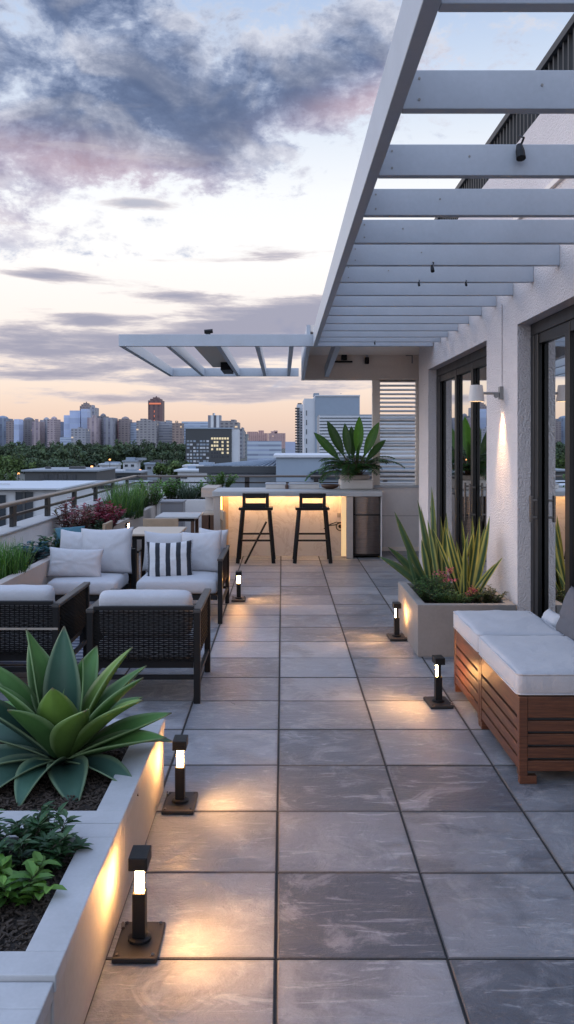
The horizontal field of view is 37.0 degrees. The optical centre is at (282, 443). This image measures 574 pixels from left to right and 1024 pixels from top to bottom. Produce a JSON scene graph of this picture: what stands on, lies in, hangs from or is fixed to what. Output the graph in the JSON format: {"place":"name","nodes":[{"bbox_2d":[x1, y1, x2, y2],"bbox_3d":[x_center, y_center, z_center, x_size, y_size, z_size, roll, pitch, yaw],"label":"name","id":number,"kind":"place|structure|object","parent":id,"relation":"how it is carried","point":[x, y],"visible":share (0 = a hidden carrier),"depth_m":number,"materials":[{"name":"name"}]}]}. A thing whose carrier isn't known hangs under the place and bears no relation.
{"place":"outdoors","nodes":[
{"label":"outdoors","id":0,"kind":"place"},
{"bbox_2d":[0,416,12,445],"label":"city tower","id":1,"kind":"structure","parent":0,"point":[3,419],"depth_m":1500.00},
{"bbox_2d":[6,420,13,443],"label":"city tower","id":2,"kind":"structure","parent":0,"point":[9,430],"depth_m":1450.00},
{"bbox_2d":[14,419,22,445],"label":"city tower","id":3,"kind":"structure","parent":0,"point":[18,429],"depth_m":1400.00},
{"bbox_2d":[23,417,34,446],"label":"city tower","id":4,"kind":"structure","parent":0,"point":[27,430],"depth_m":1500.00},
{"bbox_2d":[32,419,44,445],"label":"city tower","id":5,"kind":"structure","parent":0,"point":[38,430],"depth_m":1420.00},
{"bbox_2d":[0,481,97,526],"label":"building","id":6,"kind":"structure","parent":0,"point":[10,491],"depth_m":48.00,"materials":[{"name":"grey concrete"}]},
{"bbox_2d":[16,492,32,521],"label":"window","id":7,"kind":"structure","parent":6,"relation":"in","point":[19,495],"depth_m":47.88,"materials":[{"name":"grey glass"}]},
{"bbox_2d":[47,416,60,447],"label":"city tower","id":8,"kind":"structure","parent":0,"point":[53,428],"depth_m":1400.00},
{"bbox_2d":[21,466,117,480],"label":"building","id":9,"kind":"structure","parent":0,"point":[72,473],"depth_m":125.00,"materials":[{"name":"grey concrete"}]},
{"bbox_2d":[70,411,80,436],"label":"city tower","id":10,"kind":"structure","parent":0,"point":[75,419],"depth_m":1340.00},
{"bbox_2d":[71,427,89,444],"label":"city tower","id":11,"kind":"structure","parent":0,"point":[82,434],"depth_m":1250.00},
{"bbox_2d":[87,415,101,444],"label":"city tower","id":12,"kind":"structure","parent":0,"point":[94,424],"depth_m":1300.00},
{"bbox_2d":[44,479,152,498],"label":"building","id":13,"kind":"structure","parent":0,"point":[106,487],"depth_m":81.27,"materials":[{"name":"grey concrete"}]},
{"bbox_2d":[104,418,116,446],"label":"city tower","id":14,"kind":"structure","parent":0,"point":[110,430],"depth_m":1320.00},
{"bbox_2d":[118,416,131,443],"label":"city tower","id":15,"kind":"structure","parent":0,"point":[124,429],"depth_m":1340.00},
{"bbox_2d":[115,469,149,479],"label":"pavilion","id":16,"kind":"structure","parent":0,"point":[120,473],"depth_m":150.00,"materials":[{"name":"grey concrete"}]},
{"bbox_2d":[122,457,146,469],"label":"building","id":17,"kind":"structure","parent":0,"point":[131,462],"depth_m":360.00,"materials":[{"name":"white concrete"}]},
{"bbox_2d":[136,419,158,448],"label":"city tower","id":18,"kind":"structure","parent":0,"point":[147,429],"depth_m":1200.00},
{"bbox_2d":[4,444,296,488],"bbox_3d":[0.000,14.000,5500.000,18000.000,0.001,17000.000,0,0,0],"label":"city ground","id":19,"kind":"structure","parent":0,"point":[21,476],"depth_m":351.63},
{"bbox_2d":[0,468,22,480],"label":"city tree","id":20,"kind":"object","parent":19,"relation":"on","point":[9,476],"visible":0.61,"depth_m":220.12,"materials":[{"name":"green plant"}]},
{"bbox_2d":[0,453,36,473],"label":"city tree","id":21,"kind":"object","parent":19,"relation":"on","point":[7,463],"visible":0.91,"depth_m":299.31,"materials":[{"name":"green plant"}]},
{"bbox_2d":[18,457,54,473],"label":"city tree","id":22,"kind":"object","parent":19,"relation":"on","point":[32,460],"visible":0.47,"depth_m":309.01,"materials":[{"name":"green plant"}]},
{"bbox_2d":[0,439,185,466],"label":"wood","id":23,"kind":"object","parent":19,"relation":"on","point":[87,454],"visible":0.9,"depth_m":429.96,"materials":[{"name":"green plant"}]},
{"bbox_2d":[164,460,191,474],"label":"city tree","id":24,"kind":"object","parent":19,"relation":"on","point":[172,467],"visible":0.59,"depth_m":287.15,"materials":[{"name":"green plant"}]},
{"bbox_2d":[199,458,275,487],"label":"curved roof hall","id":25,"kind":"structure","parent":19,"relation":"on","point":[261,467],"depth_m":70.30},
{"bbox_2d":[303,393,359,452],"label":"blue office slab","id":26,"kind":"structure","parent":19,"relation":"on","point":[316,405],"depth_m":214.60,"materials":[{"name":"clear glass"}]},
{"bbox_2d":[273,453,414,487],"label":"flat roof block","id":27,"kind":"structure","parent":19,"relation":"on","point":[297,463],"depth_m":64.00,"materials":[{"name":"grey concrete"}]},
{"bbox_2d":[144,460,161,479],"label":"building","id":28,"kind":"structure","parent":0,"point":[149,465],"depth_m":330.00,"materials":[{"name":"white concrete"}]},
{"bbox_2d":[148,396,164,420],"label":"city tower","id":29,"kind":"structure","parent":0,"point":[156,408],"depth_m":1280.00,"materials":[{"name":"orange"}]},
{"bbox_2d":[159,420,171,444],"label":"city tower","id":30,"kind":"structure","parent":0,"point":[165,432],"depth_m":1220.00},
{"bbox_2d":[172,421,183,447],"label":"city tower","id":31,"kind":"structure","parent":0,"point":[177,432],"depth_m":1190.00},
{"bbox_2d":[174,466,206,487],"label":"building","id":32,"kind":"structure","parent":0,"point":[191,470],"depth_m":100.00,"materials":[{"name":"white concrete"}]},
{"bbox_2d":[182,421,207,443],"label":"city tower","id":33,"kind":"structure","parent":0,"point":[195,424],"depth_m":1240.00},
{"bbox_2d":[185,428,239,463],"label":"office block","id":34,"kind":"structure","parent":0,"point":[218,445],"depth_m":330.00,"materials":[{"name":"grey"}]},
{"bbox_2d":[208,413,221,427],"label":"city tower","id":35,"kind":"structure","parent":0,"point":[214,420],"depth_m":1150.00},
{"bbox_2d":[247,430,267,440],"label":"city tower","id":36,"kind":"structure","parent":0,"point":[260,435],"depth_m":2400.00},
{"bbox_2d":[247,441,281,459],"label":"city tower","id":37,"kind":"structure","parent":0,"point":[258,450],"depth_m":700.00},
{"bbox_2d":[268,431,284,448],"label":"city tower","id":38,"kind":"structure","parent":0,"point":[274,436],"depth_m":2300.00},
{"bbox_2d":[0,551,573,1023],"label":"terrace floor","id":39,"kind":"structure","parent":0,"point":[358,939],"depth_m":3.89,"materials":[{"name":"tile"}]},
{"bbox_2d":[0,982,52,1023],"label":"concrete planter","id":40,"kind":"object","parent":39,"relation":"on","point":[25,1002],"visible":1,"depth_m":2.23,"materials":[{"name":"concrete"}]},
{"bbox_2d":[0,541,55,601],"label":"long planter","id":41,"kind":"object","parent":39,"relation":"on","point":[36,573],"visible":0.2,"depth_m":8.35,"materials":[{"name":"concrete"}]},
{"bbox_2d":[0,536,41,578],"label":"grass tuft","id":42,"kind":"object","parent":41,"relation":"on","point":[12,561],"visible":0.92,"depth_m":8.00,"materials":[{"name":"green plant"}]},
{"bbox_2d":[14,541,49,561],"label":"blue succulent","id":43,"kind":"object","parent":41,"relation":"on","point":[37,555],"visible":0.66,"depth_m":8.94,"materials":[{"name":"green plant"}]},
{"bbox_2d":[0,636,82,664],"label":"rug","id":44,"kind":"object","parent":39,"relation":"on","point":[75,643],"depth_m":7.11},
{"bbox_2d":[47,547,135,600],"bbox_3d":[-2.000,1.464,8.920,0.805,0.672,0.885,0,0,0],"label":"lounge chair","id":45,"kind":"object","parent":44,"relation":"on","point":[62,586],"visible":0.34,"depth_m":8.58,"materials":[{"name":"fabric"}]},
{"bbox_2d":[54,526,84,546],"bbox_3d":[-2.420,1.061,9.782,0.340,0.260,0.132,-3,-38,-8],"label":"teal cushion","id":46,"kind":"object","parent":45,"relation":"on","point":[73,529],"visible":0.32,"depth_m":9.77,"materials":[{"name":"fabric"}]},
{"bbox_2d":[60,529,81,549],"bbox_3d":[-2.200,1.130,9.202,0.400,0.400,0.150,4,-12,1],"label":"scatter pillow","id":47,"kind":"object","parent":45,"relation":"on","point":[70,540],"visible":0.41,"depth_m":9.16,"materials":[{"name":"fabric"}]},
{"bbox_2d":[47,547,103,576],"bbox_3d":[-2.120,1.225,8.799,0.560,0.310,0.167,3,-16,-3],"label":"scatter pillow","id":48,"kind":"object","parent":45,"relation":"on","point":[73,563],"visible":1,"depth_m":8.74,"materials":[{"name":"fabric"}]},
{"bbox_2d":[81,527,133,573],"bbox_3d":[-1.870,1.140,9.119,0.580,0.500,0.195,-2,-14,6],"label":"scatter pillow","id":49,"kind":"object","parent":45,"relation":"on","point":[115,544],"visible":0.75,"depth_m":9.05,"materials":[{"name":"fabric"}]},
{"bbox_2d":[0,582,89,671],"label":"lounge chair","id":50,"kind":"object","parent":39,"relation":"on","point":[40,615],"visible":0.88,"depth_m":6.17,"materials":[{"name":"black wicker"}]},
{"bbox_2d":[0,824,119,1023],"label":"concrete planter","id":51,"kind":"object","parent":39,"relation":"on","point":[67,950],"visible":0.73,"depth_m":2.68,"materials":[{"name":"concrete"}]},
{"bbox_2d":[0,809,24,854],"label":"leafy plant","id":52,"kind":"object","parent":51,"relation":"in","point":[8,833],"visible":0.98,"depth_m":3.01,"materials":[{"name":"green plant"}]},
{"bbox_2d":[0,851,66,906],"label":"leafy plant","id":53,"kind":"object","parent":51,"relation":"in","point":[12,881],"visible":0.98,"depth_m":2.76,"materials":[{"name":"green plant"}]},
{"bbox_2d":[0,850,74,950],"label":"bark mulch","id":54,"kind":"object","parent":51,"relation":"in","point":[22,924],"visible":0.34,"depth_m":2.67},
{"bbox_2d":[0,800,92,872],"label":"leafy plant","id":55,"kind":"object","parent":51,"relation":"in","point":[38,834],"visible":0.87,"depth_m":3.02,"materials":[{"name":"green plant"}]},
{"bbox_2d":[0,719,164,918],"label":"concrete planter","id":56,"kind":"object","parent":39,"relation":"on","point":[127,808],"visible":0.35,"depth_m":3.61,"materials":[{"name":"concrete"}]},
{"bbox_2d":[0,742,128,810],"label":"bark mulch","id":57,"kind":"object","parent":56,"relation":"in","point":[47,796],"visible":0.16,"depth_m":3.56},
{"bbox_2d":[0,626,172,806],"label":"agave","id":58,"kind":"object","parent":56,"relation":"in","point":[64,707],"visible":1,"depth_m":3.85,"materials":[{"name":"green plant"}]},
{"bbox_2d":[0,488,190,555],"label":"parapet wall","id":59,"kind":"structure","parent":39,"relation":"on","point":[30,529],"depth_m":10.41,"materials":[{"name":"paint"}]},
{"bbox_2d":[0,475,414,526],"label":"terrace railing","id":60,"kind":"object","parent":59,"relation":"on","point":[14,513],"visible":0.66,"depth_m":13.15,"materials":[{"name":"metal"}]},
{"bbox_2d":[46,502,155,546],"bbox_3d":[-2.675,1.485,14.105,0.550,0.630,6.990,0,0,0],"label":"long planter","id":61,"kind":"object","parent":39,"relation":"on","point":[149,511],"visible":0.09,"depth_m":14.23,"materials":[{"name":"concrete"}]},
{"bbox_2d":[52,497,94,528],"bbox_3d":[-2.732,0.963,11.197,0.631,0.524,0.905,0,0,0],"label":"red shrub","id":62,"kind":"object","parent":61,"relation":"in","point":[84,519],"visible":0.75,"depth_m":11.10,"materials":[{"name":"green plant"}]},
{"bbox_2d":[80,498,125,529],"bbox_3d":[-2.511,0.990,12.005,0.669,0.468,0.933,0,0,0],"label":"red shrub","id":63,"kind":"object","parent":61,"relation":"on","point":[102,514],"visible":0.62,"depth_m":11.92,"materials":[{"name":"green plant"}]},
{"bbox_2d":[98,479,151,519],"bbox_3d":[-2.585,0.900,14.204,1.090,0.640,1.947,0,0,0],"label":"grass tuft","id":64,"kind":"object","parent":61,"relation":"in","point":[133,500],"visible":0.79,"depth_m":13.92,"materials":[{"name":"green plant"}]},
{"bbox_2d":[128,478,167,506],"bbox_3d":[-2.566,0.930,16.386,0.765,0.550,1.343,0,0,0],"label":"leafy shrub","id":65,"kind":"object","parent":61,"relation":"in","point":[156,491],"visible":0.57,"depth_m":16.14,"materials":[{"name":"green plant"}]},
{"bbox_2d":[102,520,141,581],"bbox_3d":[-2.029,1.400,10.900,0.478,0.802,0.465,0,0,0],"label":"dining chair","id":66,"kind":"object","parent":39,"relation":"on","point":[108,525],"visible":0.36,"depth_m":10.80,"materials":[{"name":"beige wood"}]},
{"bbox_2d":[112,845,165,963],"bbox_3d":[-0.514,1.634,3.080,0.161,0.332,0.230,0,0,0],"label":"bollard light","id":67,"kind":"object","parent":39,"relation":"on","point":[140,938],"visible":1,"depth_m":3.06,"materials":[{"name":"black metal"}]},
{"bbox_2d":[86,588,210,703],"bbox_3d":[-0.960,1.416,6.363,0.796,0.768,0.874,0,0,0],"label":"lounge chair","id":68,"kind":"object","parent":39,"relation":"on","point":[162,628],"visible":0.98,"depth_m":5.95,"materials":[{"name":"wicker"}]},
{"bbox_2d":[132,527,186,583],"bbox_3d":[-1.520,1.427,10.450,0.620,0.745,0.850,0,0,0],"label":"dining table","id":69,"kind":"object","parent":39,"relation":"on","point":[138,533],"visible":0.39,"depth_m":10.39,"materials":[{"name":"beige metal"}]},
{"bbox_2d":[143,518,177,526],"bbox_3d":[-1.620,1.400,11.621,0.465,0.802,0.478,0,0,0],"label":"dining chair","id":70,"kind":"object","parent":39,"relation":"on","point":[160,522],"visible":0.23,"depth_m":11.41,"materials":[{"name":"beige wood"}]},
{"bbox_2d":[159,500,185,531],"bbox_3d":[-1.973,1.417,15.500,0.430,0.765,0.430,0,0,0],"label":"grey box planter","id":71,"kind":"object","parent":39,"relation":"on","point":[172,505],"visible":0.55,"depth_m":15.30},
{"bbox_2d":[155,512,202,532],"bbox_3d":[-1.520,1.427,12.750,0.620,0.745,0.800,0,0,0],"label":"dining table","id":72,"kind":"object","parent":39,"relation":"on","point":[192,517],"visible":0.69,"depth_m":12.55,"materials":[{"name":"concrete"}]},
{"bbox_2d":[161,735,197,814],"bbox_3d":[-0.510,1.634,4.270,0.161,0.332,0.230,0,0,0],"label":"bollard light","id":73,"kind":"object","parent":39,"relation":"on","point":[179,801],"visible":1,"depth_m":4.25,"materials":[{"name":"grey metal"}]},
{"bbox_2d":[156,497,204,532],"bbox_3d":[-1.845,1.435,16.950,1.090,0.730,1.300,0,0,0],"label":"armchair","id":74,"kind":"object","parent":39,"relation":"on","point":[195,505],"visible":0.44,"depth_m":16.30,"materials":[{"name":"paint"}]},
{"bbox_2d":[160,478,187,498],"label":"leafy shrub","id":75,"kind":"object","parent":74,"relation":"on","point":[170,493],"visible":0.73,"depth_m":16.83,"materials":[{"name":"green plant"}]},
{"bbox_2d":[169,480,199,499],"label":"grass tuft","id":76,"kind":"object","parent":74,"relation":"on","point":[185,492],"visible":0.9,"depth_m":16.56,"materials":[{"name":"green plant"}]},
{"bbox_2d":[136,545,229,623],"bbox_3d":[-1.057,1.464,9.117,0.930,0.672,1.154,0,0,0],"label":"lounge chair","id":77,"kind":"object","parent":39,"relation":"on","point":[196,584],"visible":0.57,"depth_m":8.61,"materials":[{"name":"black metal"}]},
{"bbox_2d":[142,531,187,570],"bbox_3d":[-1.280,1.180,9.379,0.480,0.440,0.156,2,-12,-3],"label":"scatter pillow","id":78,"kind":"object","parent":77,"relation":"on","point":[153,537],"visible":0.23,"depth_m":9.35,"materials":[{"name":"fabric"}]},
{"bbox_2d":[146,540,192,576],"bbox_3d":[-1.170,1.215,8.919,0.497,0.417,0.169,-2,-18,-4],"label":"striped pillow","id":79,"kind":"object","parent":77,"relation":"on","point":[170,559],"visible":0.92,"depth_m":8.86,"materials":[{"name":"fabric"}]},
{"bbox_2d":[181,530,221,571],"bbox_3d":[-0.870,1.165,9.221,0.460,0.460,0.184,-4,-17,11],"label":"scatter pillow","id":80,"kind":"object","parent":77,"relation":"on","point":[206,550],"visible":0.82,"depth_m":9.14,"materials":[{"name":"fabric"}]},
{"bbox_2d":[199,527,228,551],"bbox_3d":[-0.780,1.140,9.500,0.360,0.400,0.150,2,-9,20],"label":"scatter pillow","id":81,"kind":"object","parent":77,"relation":"on","point":[223,537],"visible":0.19,"depth_m":9.45,"materials":[{"name":"fabric"}]},
{"bbox_2d":[201,484,221,529],"bbox_3d":[-1.220,1.270,14.900,0.260,1.060,1.200,0,0,0],"label":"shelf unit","id":82,"kind":"object","parent":39,"relation":"on","point":[207,490],"visible":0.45,"depth_m":14.35,"materials":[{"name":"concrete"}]},
{"bbox_2d":[204,471,238,487],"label":"leafy shrub","id":83,"kind":"object","parent":82,"relation":"on","point":[221,479],"visible":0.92,"depth_m":15.48,"materials":[{"name":"green plant"}]},
{"bbox_2d":[231,571,245,601],"bbox_3d":[-0.502,1.634,9.850,0.161,0.332,0.230,0,0,0],"label":"bollard light","id":84,"kind":"object","parent":39,"relation":"on","point":[238,598],"visible":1,"depth_m":9.83,"materials":[{"name":"grey metal"}]},
{"bbox_2d":[236,493,275,563],"bbox_3d":[-0.400,1.278,13.087,0.596,1.056,0.563,0,0,0],"label":"bar stool","id":85,"kind":"object","parent":39,"relation":"on","point":[254,506],"visible":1,"depth_m":12.88,"materials":[{"name":"black metal"}]},
{"bbox_2d":[212,488,381,558],"bbox_3d":[0.235,1.275,13.960,2.650,1.050,1.180,0,0,0],"label":"outdoor bar","id":86,"kind":"object","parent":39,"relation":"on","point":[283,502],"visible":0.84,"depth_m":13.70,"materials":[{"name":"stone"}]},
{"bbox_2d":[289,482,319,488],"bbox_3d":[0.363,0.703,14.250,0.508,0.095,0.256,0,0,0],"label":"white box","id":87,"kind":"object","parent":86,"relation":"on","point":[303,485],"visible":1,"depth_m":14.13,"materials":[{"name":"paint"}]},
{"bbox_2d":[339,474,372,489],"bbox_3d":[1.210,0.632,14.150,0.540,0.235,0.490,0,0,0],"label":"plant pot","id":88,"kind":"object","parent":86,"relation":"on","point":[361,482],"visible":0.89,"depth_m":13.91,"materials":[{"name":"ceramic"}]},
{"bbox_2d":[305,416,404,482],"bbox_3d":[1.149,0.097,14.203,1.365,1.092,1.424,0,0,-29],"label":"bar plant","id":89,"kind":"object","parent":88,"relation":"in","point":[352,438],"visible":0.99,"depth_m":14.15,"materials":[{"name":"green plant"}]},
{"bbox_2d":[292,493,332,563],"bbox_3d":[0.455,1.276,13.100,0.596,1.053,0.536,0,0,0],"label":"bar stool","id":90,"kind":"object","parent":39,"relation":"on","point":[313,506],"visible":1,"depth_m":12.88,"materials":[{"name":"black metal"}]},
{"bbox_2d":[353,496,379,555],"bbox_3d":[1.330,1.300,13.783,0.410,0.940,0.755,0,0,0],"label":"bar fridge","id":91,"kind":"object","parent":39,"relation":"on","point":[366,525],"visible":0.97,"depth_m":13.43,"materials":[{"name":"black metal"}]},
{"bbox_2d":[386,602,406,640],"bbox_3d":[1.058,1.634,7.920,0.161,0.332,0.230,0,0,-2],"label":"bollard light","id":92,"kind":"object","parent":39,"relation":"on","point":[396,635],"visible":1,"depth_m":7.90,"materials":[{"name":"grey metal"}]},
{"bbox_2d":[301,14,573,617],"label":"apartment building","id":93,"kind":"structure","parent":39,"relation":"on","point":[506,463],"depth_m":7.72,"materials":[{"name":"paint"}]},
{"bbox_2d":[119,334,432,375],"bbox_3d":[-0.085,-1.337,13.770,4.110,0.175,5.100,0,0,0],"label":"side pergola","id":94,"kind":"object","parent":93,"relation":"attached to","point":[213,350],"visible":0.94,"depth_m":11.26,"materials":[{"name":"white paint"}]},
{"bbox_2d":[313,0,573,345],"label":"pergola","id":95,"kind":"object","parent":93,"relation":"attached to","point":[373,290],"visible":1,"depth_m":4.78,"materials":[{"name":"white paint"}]},
{"bbox_2d":[516,135,525,161],"bbox_3d":[1.119,-1.397,4.044,0.050,0.142,0.093,0,0,0],"label":"rafter spotlight","id":96,"kind":"object","parent":95,"relation":"attached to","point":[520,154],"visible":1,"depth_m":4.02,"materials":[{"name":"black metal"}]},
{"bbox_2d":[436,346,486,581],"bbox_3d":[2.133,0.400,9.985,0.195,2.799,3.330,0,0,0],"label":"sliding door","id":97,"kind":"structure","parent":93,"relation":"in","point":[461,424],"depth_m":10.25,"materials":[{"name":"black glass"}]},
{"bbox_2d":[468,304,502,401],"bbox_3d":[1.826,-0.814,7.720,0.306,0.873,0.144,0,0,0],"label":"wall lamp","id":98,"kind":"object","parent":93,"relation":"attached to","point":[476,393],"visible":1,"depth_m":7.68,"materials":[{"name":"white"}]},
{"bbox_2d":[529,304,573,617],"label":"sliding door","id":99,"kind":"structure","parent":93,"relation":"in","point":[551,500],"depth_m":6.80,"materials":[{"name":"black glass"}]},
{"bbox_2d":[423,655,453,708],"bbox_3d":[1.077,1.634,5.920,0.161,0.332,0.230,0,0,-4],"label":"bollard light","id":100,"kind":"object","parent":39,"relation":"on","point":[437,700],"visible":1,"depth_m":5.89,"materials":[{"name":"grey metal"}]},
{"bbox_2d":[398,582,515,656],"bbox_3d":[1.556,1.580,7.840,0.832,0.440,1.220,0,0,0],"label":"stone planter","id":101,"kind":"object","parent":39,"relation":"on","point":[426,629],"visible":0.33,"depth_m":7.23,"materials":[{"name":"grey concrete"}]},
{"bbox_2d":[380,487,448,596],"bbox_3d":[1.237,0.907,7.957,0.624,1.013,0.299,0,0,-9],"label":"snake plant","id":102,"kind":"object","parent":101,"relation":"on","point":[432,558],"visible":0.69,"depth_m":7.96,"materials":[{"name":"green plant"}]},
{"bbox_2d":[411,575,453,602],"bbox_3d":[1.344,1.286,7.631,0.390,0.243,0.634,0,0,0],"label":"dark groundcover","id":103,"kind":"object","parent":101,"relation":"in","point":[425,592],"visible":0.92,"depth_m":7.56,"materials":[{"name":"green plant"}]},
{"bbox_2d":[431,589,479,602],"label":"trailing groundcover","id":104,"kind":"object","parent":101,"relation":"in","point":[455,597],"visible":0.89,"depth_m":7.38,"materials":[{"name":"green plant"}]},
{"bbox_2d":[433,516,501,597],"bbox_3d":[1.681,1.031,7.780,0.626,0.748,0.273,0,0,10],"label":"snake plant","id":105,"kind":"object","parent":101,"relation":"on","point":[471,573],"visible":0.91,"depth_m":7.77,"materials":[{"name":"green plant"}]},
{"bbox_2d":[468,584,509,602],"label":"small plant","id":106,"kind":"object","parent":101,"relation":"in","point":[488,595],"visible":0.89,"depth_m":7.45,"materials":[{"name":"green plant"}]},
{"bbox_2d":[453,610,563,725],"bbox_3d":[1.602,1.500,5.854,0.735,0.601,0.801,0,0,0],"label":"slatted bench","id":107,"kind":"object","parent":39,"relation":"on","point":[470,627],"visible":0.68,"depth_m":5.78,"materials":[{"name":"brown wood"}]},
{"bbox_2d":[541,608,559,627],"bbox_3d":[1.870,1.240,5.950,0.111,0.160,0.300,30,-3,-4],"label":"scatter pillow","id":108,"kind":"object","parent":107,"relation":"on","point":[550,617],"visible":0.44,"depth_m":5.91,"materials":[{"name":"fabric"}]},
{"bbox_2d":[479,635,573,783],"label":"slatted bench","id":109,"kind":"object","parent":39,"relation":"on","point":[527,701],"visible":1,"depth_m":4.57,"materials":[{"name":"brown wood"}]},
{"bbox_2d":[556,586,573,640],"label":"grey pillow","id":110,"kind":"object","parent":109,"relation":"on","point":[565,625],"visible":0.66,"depth_m":5.51,"materials":[{"name":"fabric"}]},
{"bbox_2d":[0,0,573,442],"label":"sky","id":111,"kind":"structure","parent":0,"point":[167,166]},
{"bbox_2d":[295,403,302,452],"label":"balcony tower","id":112,"kind":"structure","parent":0,"point":[299,429],"depth_m":240.00,"materials":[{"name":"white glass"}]},
{"bbox_2d":[84,556,573,1023],"bbox_3d":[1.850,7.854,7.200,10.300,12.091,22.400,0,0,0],"label":"grout lines","id":113,"kind":"structure","parent":0,"point":[275,975],"depth_m":3.86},
{"bbox_2d":[317,414,414,452],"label":"louvred block","id":114,"kind":"structure","parent":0,"point":[337,421],"depth_m":169.65,"materials":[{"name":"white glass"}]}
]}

